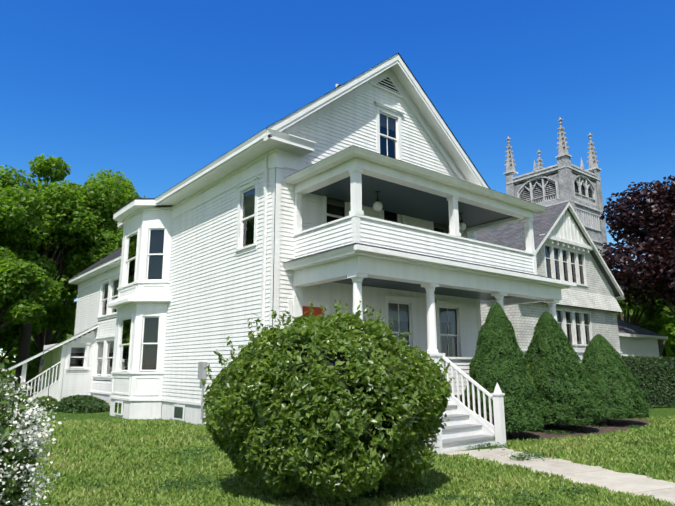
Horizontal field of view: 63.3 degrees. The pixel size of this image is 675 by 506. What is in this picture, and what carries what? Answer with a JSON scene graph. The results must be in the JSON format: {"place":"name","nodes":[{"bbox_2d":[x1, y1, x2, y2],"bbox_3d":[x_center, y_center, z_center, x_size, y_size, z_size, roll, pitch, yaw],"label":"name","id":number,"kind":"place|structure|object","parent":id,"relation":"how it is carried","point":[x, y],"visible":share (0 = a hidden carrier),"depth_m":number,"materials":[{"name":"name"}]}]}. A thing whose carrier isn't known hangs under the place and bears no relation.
{"place":"outdoors","nodes":[
{"label":"outdoors","id":0,"kind":"place"},
{"bbox_2d":[32,275,77,385],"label":"tree","id":1,"kind":"object","parent":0,"point":[42,339],"depth_m":48.17,"materials":[{"name":"green plant"}]},
{"bbox_2d":[71,114,456,356],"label":"window curtains","id":2,"kind":"object","parent":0,"point":[442,311],"depth_m":16.22,"materials":[{"name":"white fabric"}]},
{"bbox_2d":[31,53,557,356],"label":"house roof shingles","id":3,"kind":"object","parent":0,"point":[113,255],"visible":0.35,"depth_m":14.97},
{"bbox_2d":[0,378,674,455],"bbox_3d":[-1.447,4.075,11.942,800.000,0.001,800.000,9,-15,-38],"label":"lawn","id":4,"kind":"structure","parent":0,"point":[104,416],"depth_m":18.12,"materials":[{"name":"green plant"}]},
{"bbox_2d":[0,246,63,330],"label":"tree leaves","id":5,"kind":"object","parent":4,"relation":"on","point":[29,293],"depth_m":27.87,"materials":[{"name":"green plant"}]},
{"bbox_2d":[0,363,64,505],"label":"flower shrub","id":6,"kind":"object","parent":4,"relation":"on","point":[27,441],"depth_m":4.51,"materials":[{"name":"white plant"}]},
{"bbox_2d":[0,301,76,363],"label":"tree leaves","id":7,"kind":"object","parent":4,"relation":"on","point":[65,315],"depth_m":42.05,"materials":[{"name":"green plant"}]},
{"bbox_2d":[39,350,51,410],"bbox_3d":[-10.981,4.750,20.488,0.422,2.220,0.180,9,-15,-38],"label":"shepherd hook feeder","id":8,"kind":"object","parent":4,"relation":"on","point":[42,362],"visible":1,"depth_m":20.52,"materials":[{"name":"black metal"}]},
{"bbox_2d":[32,395,59,410],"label":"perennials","id":9,"kind":"object","parent":4,"relation":"on","point":[51,401],"visible":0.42,"depth_m":20.56,"materials":[{"name":"green plant"}]},
{"bbox_2d":[13,177,89,391],"bbox_3d":[-21.544,1.887,37.292,8.183,14.726,8.720,9,-15,-38],"label":"tree","id":10,"kind":"object","parent":4,"relation":"on","point":[24,346],"visible":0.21,"depth_m":36.37,"materials":[{"name":"brown wood"}]},
{"bbox_2d":[0,153,135,275],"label":"tree leaves","id":11,"kind":"object","parent":10,"relation":"attached to","point":[75,207],"visible":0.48,"depth_m":36.47,"materials":[{"name":"green plant"}]},
{"bbox_2d":[36,169,145,277],"bbox_3d":[-17.368,-1.638,41.996,10.344,8.322,11.996,9,-15,-38],"label":"tree","id":12,"kind":"object","parent":10,"relation":"attached to","point":[77,261],"visible":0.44,"depth_m":37.73,"materials":[{"name":"green plant"}]},
{"bbox_2d":[52,394,109,413],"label":"shrubs","id":13,"kind":"object","parent":4,"relation":"on","point":[78,403],"visible":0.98,"depth_m":19.68,"materials":[{"name":"green plant"}]},
{"bbox_2d":[69,190,113,292],"bbox_3d":[-17.276,2.690,40.951,6.758,14.603,8.480,9,-15,-38],"label":"cottonwood tree","id":14,"kind":"object","parent":4,"relation":"on","point":[75,285],"depth_m":39.36,"materials":[{"name":"green plant"}]},
{"bbox_2d":[91,393,205,425],"bbox_3d":[-4.298,5.645,20.820,8.310,0.550,17.580,9,-15,-38],"label":"house foundation","id":15,"kind":"object","parent":4,"relation":"on","point":[163,410],"visible":0.12,"depth_m":16.83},
{"bbox_2d":[39,86,533,402],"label":"house clapboards","id":16,"kind":"object","parent":15,"relation":"on","point":[214,291],"visible":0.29,"depth_m":14.95,"materials":[{"name":"white wood"}]},
{"bbox_2d":[70,77,551,424],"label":"house window","id":17,"kind":"structure","parent":16,"relation":"in","point":[248,210],"depth_m":17.39,"materials":[{"name":"black glass"}]},
{"bbox_2d":[5,54,576,454],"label":"house trim","id":18,"kind":"structure","parent":4,"relation":"on","point":[139,299],"depth_m":14.39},
{"bbox_2d":[198,362,206,419],"bbox_3d":[-3.643,3.681,14.678,0.120,1.500,0.300,9,-15,-38],"label":"utility meter","id":19,"kind":"object","parent":18,"relation":"attached to","point":[202,372],"visible":0.89,"depth_m":14.68,"materials":[{"name":"grey metal"}]},
{"bbox_2d":[260,153,267,331],"bbox_3d":[-1.772,0.776,12.867,0.150,6.600,0.080,9,-15,-38],"label":"downspout","id":20,"kind":"object","parent":18,"relation":"attached to","point":[264,248],"visible":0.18,"depth_m":13.08,"materials":[{"name":"white metal"}]},
{"bbox_2d":[302,306,322,319],"bbox_3d":[-0.730,2.298,12.987,0.960,2.060,0.055,9,-15,-38],"label":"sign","id":21,"kind":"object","parent":18,"relation":"attached to","point":[317,311],"depth_m":13.25,"materials":[{"name":"red"}]},
{"bbox_2d":[311,174,514,299],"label":"porch ceilings","id":22,"kind":"object","parent":18,"relation":"attached to","point":[405,200],"visible":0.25,"depth_m":14.56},
{"bbox_2d":[375,191,462,221],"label":"porch globe stems","id":23,"kind":"object","parent":22,"relation":"hanging from","point":[377,192],"visible":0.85,"depth_m":13.61,"materials":[{"name":"metal"}]},
{"bbox_2d":[373,201,465,230],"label":"porch globes","id":24,"kind":"object","parent":23,"relation":"hanging from","point":[377,205],"visible":0.92,"depth_m":13.51,"materials":[{"name":"white glass"}]},
{"bbox_2d":[441,404,494,444],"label":"stair treads","id":25,"kind":"object","parent":18,"relation":"attached to","point":[461,439],"visible":0.44,"depth_m":10.91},
{"bbox_2d":[202,312,451,500],"bbox_3d":[-0.121,1.903,7.198,3.039,2.320,3.102,9,-15,-38],"label":"shrub","id":26,"kind":"object","parent":4,"relation":"on","point":[257,461],"depth_m":6.17,"materials":[{"name":"green plant"}]},
{"bbox_2d":[201,300,454,448],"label":"shrub shoots","id":27,"kind":"object","parent":26,"relation":"attached to","point":[322,321],"visible":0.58,"depth_m":6.23,"materials":[{"name":"green plant"}]},
{"bbox_2d":[0,415,674,505],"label":"lawn grass","id":28,"kind":"structure","parent":4,"relation":"on","point":[138,442],"depth_m":8.00,"materials":[{"name":"green plant"}]},
{"bbox_2d":[0,308,674,383],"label":"background trees","id":29,"kind":"object","parent":4,"relation":"on","point":[668,351],"depth_m":55.18,"materials":[{"name":"green plant"}]},
{"bbox_2d":[30,424,674,505],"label":"lawn clover","id":30,"kind":"object","parent":4,"relation":"on","point":[381,494],"visible":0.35,"depth_m":7.13,"materials":[{"name":"green plant"}]},
{"bbox_2d":[527,371,535,388],"bbox_3d":[4.371,3.212,13.407,1.171,0.979,0.953,9,-15,-38],"label":"bush","id":31,"kind":"object","parent":4,"relation":"on","point":[530,376],"visible":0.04,"depth_m":13.26,"materials":[{"name":"green plant"}]},
{"bbox_2d":[443,448,674,504],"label":"front walk slabs","id":32,"kind":"structure","parent":4,"relation":"on","point":[611,480],"depth_m":7.94,"materials":[{"name":"beige concrete"}]},
{"bbox_2d":[506,419,652,440],"bbox_3d":[6.017,4.418,13.768,8.117,0.001,2.546,9,-15,-38],"label":"mulch bed","id":33,"kind":"object","parent":4,"relation":"on","point":[617,424],"visible":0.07,"depth_m":13.45,"materials":[{"name":"brown soil"}]},
{"bbox_2d":[460,302,543,432],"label":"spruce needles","id":34,"kind":"object","parent":33,"relation":"on","point":[495,310],"depth_m":11.92,"materials":[{"name":"green plant"}]},
{"bbox_2d":[524,311,601,429],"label":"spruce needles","id":35,"kind":"object","parent":33,"relation":"on","point":[546,318],"depth_m":13.22,"materials":[{"name":"green plant"}]},
{"bbox_2d":[581,334,649,423],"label":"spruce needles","id":36,"kind":"object","parent":33,"relation":"on","point":[598,341],"depth_m":14.60,"materials":[{"name":"green plant"}]},
{"bbox_2d":[617,303,648,326],"bbox_3d":[20.469,4.947,38.066,4.042,8.716,3.626,-7,-14,31],"label":"tree","id":37,"kind":"object","parent":4,"relation":"on","point":[632,320],"visible":0.19,"depth_m":38.39,"materials":[{"name":"brown plant"}]},
{"bbox_2d":[617,280,674,325],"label":"tree leaves","id":38,"kind":"object","parent":37,"relation":"attached to","point":[659,314],"visible":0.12,"depth_m":37.29,"materials":[{"name":"green plant"}]},
{"bbox_2d":[617,305,674,356],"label":"tree leaves","id":39,"kind":"object","parent":4,"relation":"on","point":[668,330],"depth_m":40.09,"materials":[{"name":"green plant"}]},
{"bbox_2d":[621,355,674,407],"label":"hedge","id":40,"kind":"object","parent":4,"relation":"on","point":[638,358],"depth_m":20.58,"materials":[{"name":"green plant"}]},
{"bbox_3d":[-24.670,5.346,36.246,4.953,7.552,5.342,9,-15,-38],"label":"tree wood","id":41,"kind":"object","parent":4,"relation":"on","visible":0},
{"bbox_2d":[0,319,17,333],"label":"tree leaves","id":42,"kind":"object","parent":41,"relation":"on","point":[9,325],"depth_m":36.81,"materials":[{"name":"green plant"}]},
{"bbox_3d":[-22.278,1.408,31.238,7.866,13.214,7.171,9,-15,-38],"label":"tree wood","id":43,"kind":"object","parent":4,"relation":"on","visible":0},
{"bbox_2d":[0,173,58,278],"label":"tree leaves","id":44,"kind":"object","parent":43,"relation":"attached to","point":[17,212],"visible":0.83,"depth_m":32.14,"materials":[{"name":"green plant"}]},
{"bbox_2d":[0,0,674,361],"label":"sky","id":45,"kind":"structure","parent":0,"point":[154,92],"materials":[{"name":"blue"}]},
{"bbox_2d":[480,242,621,351],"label":"church hall shingle walls","id":46,"kind":"structure","parent":0,"point":[597,293],"depth_m":23.30,"materials":[{"name":"white wood"}]},
{"bbox_2d":[476,202,663,335],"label":"church roof","id":47,"kind":"structure","parent":46,"relation":"on","point":[512,235],"depth_m":23.80,"materials":[{"name":"grey tile"}]},
{"bbox_2d":[538,208,619,312],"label":"church hall soffits","id":48,"kind":"object","parent":46,"relation":"attached to","point":[607,277],"visible":0.17,"depth_m":24.68,"materials":[{"name":"white wood"}]},
{"bbox_2d":[521,202,667,353],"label":"church trim","id":49,"kind":"structure","parent":46,"relation":"attached to","point":[564,231],"depth_m":23.34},
{"bbox_2d":[545,246,589,343],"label":"church windows","id":50,"kind":"structure","parent":49,"relation":"in","point":[567,314],"depth_m":23.04,"materials":[{"name":"black glass"}]},
{"bbox_2d":[505,155,606,255],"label":"church tower walls","id":51,"kind":"structure","parent":0,"point":[565,177],"depth_m":39.67,"materials":[{"name":"grey stone"}]},
{"bbox_2d":[504,117,598,171],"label":"spires","id":52,"kind":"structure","parent":51,"relation":"on","point":[562,148],"depth_m":41.91,"materials":[{"name":"grey stone"}]},
{"bbox_2d":[503,153,605,243],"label":"tower stone trim","id":53,"kind":"structure","parent":51,"relation":"attached to","point":[586,183],"depth_m":39.99,"materials":[{"name":"grey stone"}]},
{"bbox_2d":[521,178,591,203],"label":"tower window openings","id":54,"kind":"object","parent":51,"relation":"in","point":[576,190],"depth_m":40.33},
{"bbox_2d":[523,336,659,362],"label":"church hall stucco walls","id":55,"kind":"structure","parent":0,"point":[637,346],"depth_m":29.70,"materials":[{"name":"white paint"}]},
{"bbox_2d":[597,175,674,314],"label":"purple tree","id":56,"kind":"object","parent":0,"point":[653,240],"depth_m":29.13,"materials":[{"name":"purple plant"}]}
]}

